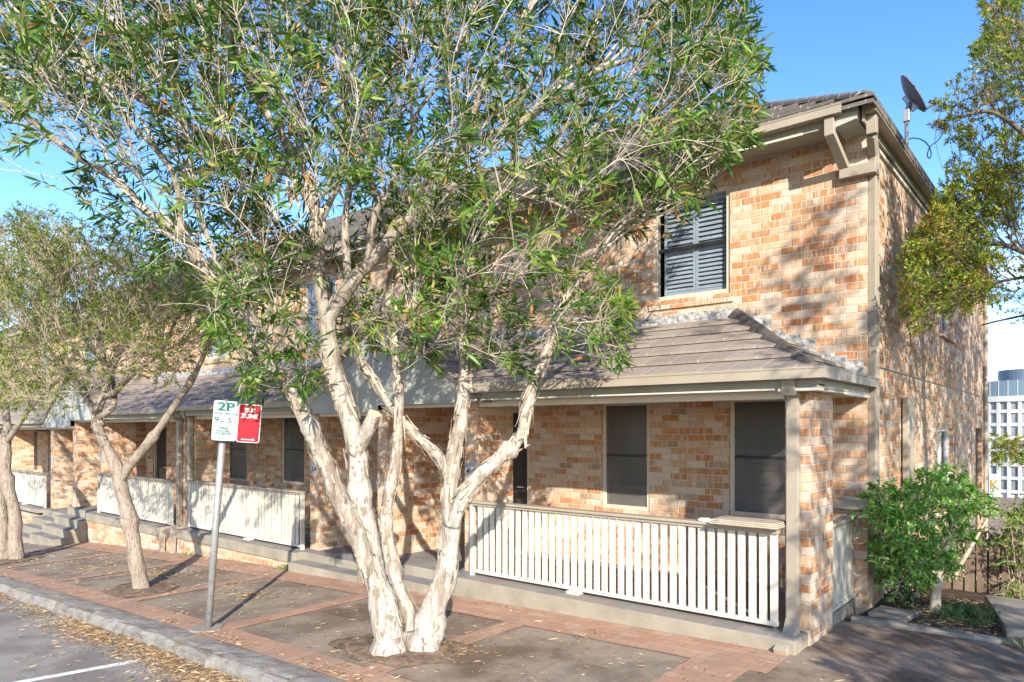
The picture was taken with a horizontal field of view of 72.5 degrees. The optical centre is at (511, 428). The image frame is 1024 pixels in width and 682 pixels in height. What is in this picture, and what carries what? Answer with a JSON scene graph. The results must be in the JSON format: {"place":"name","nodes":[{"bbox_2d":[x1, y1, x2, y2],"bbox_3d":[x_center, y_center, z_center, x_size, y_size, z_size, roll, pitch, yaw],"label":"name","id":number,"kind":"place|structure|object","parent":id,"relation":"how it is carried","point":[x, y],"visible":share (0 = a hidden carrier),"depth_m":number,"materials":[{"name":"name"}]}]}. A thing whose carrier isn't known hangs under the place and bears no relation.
{"place":"outdoors","nodes":[
{"label":"outdoors","id":0,"kind":"place"},
{"bbox_2d":[0,596,233,681],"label":"road","id":1,"kind":"structure","parent":0,"point":[23,647],"depth_m":7.21,"materials":[{"name":"grey asphalt"}]},
{"bbox_2d":[14,659,138,681],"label":"road marking","id":2,"kind":"object","parent":1,"relation":"on","point":[73,672],"visible":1,"depth_m":6.66,"materials":[{"name":"paint"}]},
{"bbox_2d":[0,544,1020,681],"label":"fallen leaves","id":3,"kind":"object","parent":1,"relation":"on","point":[199,677],"visible":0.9,"depth_m":7.30,"materials":[{"name":"brown plant"}]},
{"bbox_2d":[0,543,689,681],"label":"footpath","id":4,"kind":"structure","parent":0,"point":[301,630],"depth_m":8.05,"materials":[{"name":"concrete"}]},
{"bbox_2d":[0,555,44,563],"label":"ground soil","id":5,"kind":"structure","parent":4,"relation":"on","point":[25,558],"depth_m":13.66,"materials":[{"name":"brown soil"}]},
{"bbox_2d":[0,245,82,558],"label":"street tree","id":6,"kind":"object","parent":5,"relation":"on","point":[11,539],"visible":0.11,"depth_m":13.73,"materials":[{"name":"green plant"}]},
{"bbox_2d":[25,547,69,552],"bbox_3d":[-10.630,2.690,15.069,0.260,0.016,1.880,0,0,40],"label":"paving band","id":7,"kind":"object","parent":4,"relation":"on","point":[47,549],"visible":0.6,"depth_m":15.47,"materials":[{"name":"red brick"}]},
{"bbox_2d":[5,553,115,567],"bbox_3d":[-8.628,2.534,13.410,0.260,0.015,1.880,0,0,40],"label":"paving band","id":8,"kind":"object","parent":4,"relation":"on","point":[59,560],"visible":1,"depth_m":13.36,"materials":[{"name":"red brick"}]},
{"bbox_2d":[57,562,181,580],"bbox_3d":[-6.510,2.388,11.655,0.260,0.013,1.880,0,0,40],"label":"paving band","id":9,"kind":"object","parent":4,"relation":"on","point":[113,572],"visible":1,"depth_m":11.51,"materials":[{"name":"red brick"}]},
{"bbox_2d":[101,582,178,596],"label":"ground soil","id":10,"kind":"structure","parent":4,"relation":"on","point":[127,590],"depth_m":9.78,"materials":[{"name":"brown soil"}]},
{"bbox_2d":[0,201,240,588],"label":"street tree","id":11,"kind":"object","parent":10,"relation":"on","point":[53,271],"visible":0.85,"depth_m":9.14,"materials":[{"name":"green plant"}]},
{"bbox_2d":[130,576,266,600],"bbox_3d":[-4.408,2.263,9.914,0.260,0.011,1.880,0,0,40],"label":"paving band","id":12,"kind":"object","parent":4,"relation":"on","point":[184,590],"visible":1,"depth_m":9.78,"materials":[{"name":"red brick"}]},
{"bbox_2d":[0,567,412,681],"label":"paving band","id":13,"kind":"object","parent":4,"relation":"on","point":[263,645],"visible":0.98,"depth_m":7.22,"materials":[{"name":"red brick"}]},
{"bbox_2d":[188,398,261,632],"bbox_3d":[-3.121,0.977,7.578,0.782,2.598,0.361,0,0,-6],"label":"parking sign","id":14,"kind":"object","parent":4,"relation":"on","point":[227,425],"visible":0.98,"depth_m":7.52,"materials":[{"name":"metal"}]},
{"bbox_2d":[223,594,367,628],"bbox_3d":[-2.483,2.166,8.318,0.260,0.009,1.880,0,0,40],"label":"paving band","id":15,"kind":"object","parent":4,"relation":"on","point":[249,622],"visible":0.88,"depth_m":8.21,"materials":[{"name":"red brick"}]},
{"bbox_2d":[322,600,452,626],"bbox_3d":[-1.469,2.136,8.101,1.400,0.046,0.800,0,0,40],"label":"asphalt patch","id":16,"kind":"object","parent":4,"relation":"on","point":[362,614],"visible":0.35,"depth_m":8.20,"materials":[{"name":"grey asphalt"}]},
{"bbox_2d":[0,0,777,656],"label":"paperbark tree","id":17,"kind":"object","parent":4,"relation":"on","point":[46,36],"visible":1,"depth_m":6.02,"materials":[{"name":"green plant"}]},
{"bbox_2d":[328,633,472,666],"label":"ground soil","id":18,"kind":"structure","parent":4,"relation":"on","point":[360,651],"depth_m":6.42,"materials":[{"name":"brown soil"}]},
{"bbox_2d":[57,542,790,672],"bbox_3d":[-23.842,4.416,27.688,67.950,4.798,0.690,0,0,40],"label":"paving band","id":19,"kind":"object","parent":4,"relation":"on","point":[745,657],"visible":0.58,"depth_m":7.49,"materials":[{"name":"red brick"}]},
{"bbox_2d":[272,563,287,570],"bbox_3d":[-3.648,2.216,11.243,0.491,0.123,0.220,0,0,23],"label":"weed tuft","id":20,"kind":"object","parent":19,"relation":"on","point":[283,567],"visible":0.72,"depth_m":11.27,"materials":[{"name":"green plant"}]},
{"bbox_2d":[366,622,521,672],"bbox_3d":[-0.582,2.086,6.742,0.260,0.008,1.880,0,0,40],"label":"paving band","id":21,"kind":"object","parent":4,"relation":"on","point":[487,632],"visible":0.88,"depth_m":7.03,"materials":[{"name":"red brick"}]},
{"bbox_2d":[393,632,588,681],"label":"asphalt patch","id":22,"kind":"object","parent":4,"relation":"on","point":[462,669],"visible":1,"depth_m":6.17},
{"bbox_2d":[650,658,747,681],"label":"paving band","id":23,"kind":"object","parent":4,"relation":"on","point":[694,671],"visible":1,"depth_m":5.78,"materials":[{"name":"red brick"}]},
{"bbox_2d":[0,0,1023,380],"label":"sky","id":24,"kind":"structure","parent":0,"point":[822,47],"materials":[{"name":"blue"}]},
{"bbox_2d":[697,517,711,521],"bbox_3d":[1.930,0.915,6.999,0.149,0.030,0.149,0,0,40],"label":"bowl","id":25,"kind":"object","parent":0,"point":[703,519],"visible":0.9,"depth_m":6.95,"materials":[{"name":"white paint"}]},
{"bbox_2d":[732,620,1023,681],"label":"driveway","id":26,"kind":"structure","parent":0,"point":[876,652],"depth_m":6.04,"materials":[{"name":"grey asphalt"}]},
{"bbox_2d":[1003,635,1023,649],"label":"weed tuft","id":27,"kind":"object","parent":26,"relation":"on","point":[1016,642],"visible":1,"depth_m":6.32,"materials":[{"name":"green plant"}]},
{"bbox_3d":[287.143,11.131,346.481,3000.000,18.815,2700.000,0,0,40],"label":"ground","id":28,"kind":"structure","parent":0,"visible":0},
{"bbox_2d":[0,285,124,392],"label":"terrace house","id":29,"kind":"structure","parent":28,"relation":"on","point":[18,325],"depth_m":30.06,"materials":[{"name":"brick"}]},
{"bbox_2d":[0,256,211,495],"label":"terrace house","id":30,"kind":"structure","parent":28,"relation":"on","point":[42,451],"depth_m":24.73,"materials":[{"name":"brick"}]},
{"bbox_2d":[34,430,36,471],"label":"window","id":31,"kind":"structure","parent":30,"relation":"in","point":[34,430],"depth_m":25.67,"materials":[{"name":"beige paint"}]},
{"bbox_2d":[39,343,47,380],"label":"window","id":32,"kind":"structure","parent":30,"relation":"in","point":[47,343],"depth_m":25.02,"materials":[{"name":"beige paint"}]},
{"bbox_2d":[49,430,50,471],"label":"window","id":33,"kind":"structure","parent":30,"relation":"in","point":[49,430],"depth_m":24.41,"materials":[{"name":"beige paint"}]},
{"bbox_2d":[0,229,298,542],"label":"terrace house","id":34,"kind":"structure","parent":28,"relation":"on","point":[38,507],"depth_m":19.55,"materials":[{"name":"brick"}]},
{"bbox_2d":[83,333,94,370],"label":"window","id":35,"kind":"structure","parent":34,"relation":"in","point":[90,355],"depth_m":22.31,"materials":[{"name":"beige paint"}]},
{"bbox_2d":[0,575,343,681],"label":"kerb","id":36,"kind":"structure","parent":28,"relation":"on","point":[144,630],"depth_m":7.28,"materials":[{"name":"concrete"}]},
{"bbox_2d":[29,191,417,551],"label":"terrace house","id":37,"kind":"structure","parent":28,"relation":"on","point":[157,481],"depth_m":16.71,"materials":[{"name":"brick"}]},
{"bbox_2d":[154,422,165,478],"bbox_3d":[-9.475,0.950,18.930,0.810,2.220,0.121,0,0,40],"label":"door","id":38,"kind":"structure","parent":37,"relation":"in","point":[160,446],"depth_m":19.01,"materials":[{"name":"black paint"}]},
{"bbox_2d":[207,303,227,358],"bbox_3d":[-6.912,-2.325,17.213,1.290,1.850,0.735,0,0,40],"label":"window","id":39,"kind":"structure","parent":37,"relation":"in","point":[223,355],"depth_m":17.08,"materials":[{"name":"beige paint"}]},
{"bbox_2d":[230,432,246,481],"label":"window","id":40,"kind":"structure","parent":37,"relation":"in","point":[241,447],"depth_m":16.57,"materials":[{"name":"black glass"}]},
{"bbox_2d":[169,136,600,581],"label":"terrace house","id":41,"kind":"structure","parent":28,"relation":"on","point":[296,527],"depth_m":12.76,"materials":[{"name":"brick"}]},
{"bbox_2d":[282,418,304,484],"bbox_3d":[-4.413,0.505,15.142,1.100,1.970,0.735,0,0,40],"label":"window","id":42,"kind":"structure","parent":41,"relation":"in","point":[297,440],"depth_m":15.16,"materials":[{"name":"black glass"}]},
{"bbox_2d":[305,275,335,345],"bbox_3d":[-3.670,-2.325,14.526,1.290,1.850,0.735,0,0,40],"label":"window","id":43,"kind":"structure","parent":41,"relation":"in","point":[307,284],"depth_m":14.56,"materials":[{"name":"beige paint"}]},
{"bbox_2d":[358,90,993,655],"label":"terrace house","id":44,"kind":"structure","parent":28,"relation":"on","point":[798,378],"depth_m":8.52,"materials":[{"name":"brick"}]},
{"bbox_2d":[513,409,528,550],"bbox_3d":[-0.005,0.810,11.082,0.810,2.220,0.121,0,0,40],"label":"door","id":45,"kind":"structure","parent":44,"relation":"in","point":[521,463],"depth_m":10.95,"materials":[{"name":"black paint"}]},
{"bbox_2d":[603,403,648,510],"bbox_3d":[1.816,0.430,9.980,0.980,2.000,0.735,0,0,40],"label":"window","id":46,"kind":"structure","parent":44,"relation":"in","point":[629,422],"depth_m":10.34,"materials":[{"name":"black glass"}]},
{"bbox_2d":[654,185,729,301],"bbox_3d":[2.559,-2.325,9.364,1.290,1.850,0.735,0,0,40],"label":"window","id":47,"kind":"structure","parent":44,"relation":"in","point":[699,264],"depth_m":9.16,"materials":[{"name":"beige paint"}]},
{"bbox_2d":[709,516,785,529],"bbox_3d":[2.276,0.902,6.712,0.660,0.047,0.360,0,0,40],"label":"folded mat","id":48,"kind":"object","parent":44,"relation":"on","point":[751,522],"visible":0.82,"depth_m":6.62,"materials":[{"name":"beige fabric"}]},
{"bbox_2d":[730,399,784,519],"bbox_3d":[3.302,0.405,8.748,1.100,1.970,0.735,0,0,40],"label":"window","id":49,"kind":"structure","parent":44,"relation":"in","point":[757,427],"depth_m":9.05,"materials":[{"name":"black glass"}]},
{"bbox_2d":[900,75,936,172],"bbox_3d":[5.237,-3.974,9.110,0.431,1.287,0.432,0,0,-16],"label":"satellite dish","id":50,"kind":"object","parent":44,"relation":"attached to","point":[912,99],"visible":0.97,"depth_m":9.06,"materials":[{"name":"metal"}]},
{"bbox_2d":[908,94,978,158],"bbox_3d":[5.544,-3.799,8.917,0.847,0.732,0.266,0,0,30],"label":"cable","id":51,"kind":"object","parent":50,"relation":"attached to","point":[936,141],"visible":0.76,"depth_m":8.97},
{"bbox_2d":[937,428,956,515],"bbox_3d":[7.360,0.705,11.921,0.180,1.410,1.730,0,0,40],"label":"window","id":52,"kind":"structure","parent":44,"relation":"in","point":[946,430],"depth_m":12.53,"materials":[{"name":"white paint"}]},
{"bbox_2d":[940,271,955,343],"bbox_3d":[7.414,-2.120,11.987,0.180,1.220,1.400,0,0,40],"label":"window","id":53,"kind":"structure","parent":44,"relation":"in","point":[944,334],"depth_m":12.06,"materials":[{"name":"white paint"}]},
{"bbox_2d":[975,428,977,529],"bbox_3d":[10.220,1.310,15.466,0.040,2.620,1.140,0,0,40],"label":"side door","id":54,"kind":"structure","parent":44,"relation":"in","point":[976,429],"depth_m":15.74,"materials":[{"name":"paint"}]},
{"bbox_2d":[851,615,1021,646],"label":"garden kerb","id":55,"kind":"structure","parent":28,"relation":"on","point":[912,627],"depth_m":6.84,"materials":[{"name":"concrete"}]},
{"bbox_2d":[860,577,1023,637],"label":"garden bed","id":56,"kind":"object","parent":28,"relation":"on","point":[964,595],"visible":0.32,"depth_m":7.83,"materials":[{"name":"soil"}]},
{"bbox_2d":[868,605,917,622],"bbox_3d":[4.043,1.978,7.402,0.401,0.085,0.386,0,0,-44],"label":"stepping stone","id":57,"kind":"object","parent":56,"relation":"on","point":[892,613],"visible":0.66,"depth_m":7.33,"materials":[{"name":"stone"}]},
{"bbox_2d":[879,563,939,613],"bbox_3d":[4.578,1.904,8.238,0.659,0.933,1.650,0,0,25],"label":"garden bush","id":58,"kind":"object","parent":56,"relation":"on","point":[906,596],"visible":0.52,"depth_m":7.74,"materials":[{"name":"green plant"}]},
{"bbox_2d":[850,461,1000,612],"bbox_3d":[4.458,1.188,7.554,1.314,1.697,1.747,0,0,40],"label":"leafy shrub","id":59,"kind":"object","parent":56,"relation":"on","point":[904,552],"visible":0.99,"depth_m":7.36,"materials":[{"name":"green plant"}]},
{"bbox_2d":[895,0,1023,468],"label":"overhanging tree","id":60,"kind":"object","parent":56,"relation":"on","point":[950,220],"visible":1,"depth_m":7.49,"materials":[{"name":"green plant"}]},
{"bbox_2d":[920,595,1005,627],"bbox_3d":[4.725,1.910,7.311,0.854,0.214,0.910,0,0,40],"label":"fern plant","id":61,"kind":"object","parent":56,"relation":"on","point":[984,613],"visible":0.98,"depth_m":7.24,"materials":[{"name":"green plant"}]},
{"bbox_2d":[951,505,997,579],"bbox_3d":[5.682,1.380,8.523,0.840,0.881,0.085,0,0,-20],"label":"leaning branch","id":62,"kind":"object","parent":56,"relation":"on","point":[963,558],"visible":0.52,"depth_m":8.43,"materials":[{"name":"pale tan bare wood"}]},
{"bbox_2d":[951,522,1003,593],"bbox_3d":[6.446,1.903,9.604,0.882,1.289,1.714,0,0,40],"label":"fence","id":63,"kind":"object","parent":56,"relation":"on","point":[991,566],"visible":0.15,"depth_m":9.37,"materials":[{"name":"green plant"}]},
{"bbox_2d":[982,488,1023,599],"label":"garden bush","id":64,"kind":"object","parent":56,"relation":"on","point":[1015,524],"visible":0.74,"depth_m":8.68,"materials":[{"name":"green plant"}]},
{"bbox_2d":[930,531,1023,595],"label":"paling fence","id":65,"kind":"object","parent":28,"relation":"on","point":[981,568],"visible":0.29,"depth_m":9.07,"materials":[{"name":"brown wood"}]},
{"bbox_2d":[985,595,1023,640],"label":"garden path","id":66,"kind":"structure","parent":28,"relation":"on","point":[1011,619],"depth_m":7.19,"materials":[{"name":"concrete"}]},
{"bbox_2d":[988,369,1023,497],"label":"office building","id":67,"kind":"structure","parent":28,"relation":"on","point":[1005,402],"depth_m":173.15,"materials":[{"name":"white concrete"}]},
{"bbox_2d":[991,466,995,473],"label":"window","id":68,"kind":"structure","parent":67,"relation":"in","point":[993,468],"depth_m":175.17,"materials":[{"name":"glass"}]},
{"bbox_2d":[991,426,995,435],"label":"window","id":69,"kind":"structure","parent":67,"relation":"in","point":[993,428],"depth_m":174.99,"materials":[{"name":"glass"}]},
{"bbox_2d":[991,413,995,422],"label":"window","id":70,"kind":"structure","parent":67,"relation":"in","point":[993,415],"depth_m":175.17,"materials":[{"name":"grey glass"}]},
{"bbox_2d":[991,402,995,409],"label":"window","id":71,"kind":"structure","parent":67,"relation":"in","point":[993,404],"depth_m":175.17,"materials":[{"name":"grey glass"}]},
{"bbox_2d":[1001,479,1006,488],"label":"window","id":72,"kind":"structure","parent":67,"relation":"in","point":[1003,482],"depth_m":173.34,"materials":[{"name":"glass"}]},
{"bbox_2d":[1001,466,1006,475],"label":"window","id":73,"kind":"structure","parent":67,"relation":"in","point":[1003,468],"depth_m":173.25,"materials":[{"name":"blue glass"}]},
{"bbox_2d":[1001,426,1006,435],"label":"window","id":74,"kind":"structure","parent":67,"relation":"in","point":[1003,428],"depth_m":173.34,"materials":[{"name":"grey glass"}]},
{"bbox_2d":[1001,413,1006,422],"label":"window","id":75,"kind":"structure","parent":67,"relation":"in","point":[1003,415],"depth_m":173.25,"materials":[{"name":"grey glass"}]},
{"bbox_2d":[1001,402,1006,408],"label":"window","id":76,"kind":"structure","parent":67,"relation":"in","point":[1003,404],"depth_m":173.25,"materials":[{"name":"grey glass"}]},
{"bbox_2d":[1011,480,1017,489],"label":"window","id":77,"kind":"structure","parent":67,"relation":"in","point":[1014,483],"depth_m":171.53,"materials":[{"name":"glass"}]},
{"bbox_2d":[1011,467,1017,475],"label":"window","id":78,"kind":"structure","parent":67,"relation":"in","point":[1014,470],"depth_m":171.53,"materials":[{"name":"glass"}]},
{"bbox_2d":[1011,426,1017,435],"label":"window","id":79,"kind":"structure","parent":67,"relation":"in","point":[1014,429],"depth_m":171.53,"materials":[{"name":"grey glass"}]},
{"bbox_2d":[1011,413,1017,422],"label":"window","id":80,"kind":"structure","parent":67,"relation":"in","point":[1014,416],"depth_m":171.53,"materials":[{"name":"grey glass"}]},
{"bbox_2d":[1011,401,1017,408],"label":"window","id":81,"kind":"structure","parent":67,"relation":"in","point":[1014,404],"depth_m":171.53,"materials":[{"name":"grey glass"}]},
{"bbox_2d":[988,497,1023,581],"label":"neighbour house","id":82,"kind":"structure","parent":28,"relation":"on","point":[996,521],"depth_m":36.84,"materials":[{"name":"brick"}]}
]}

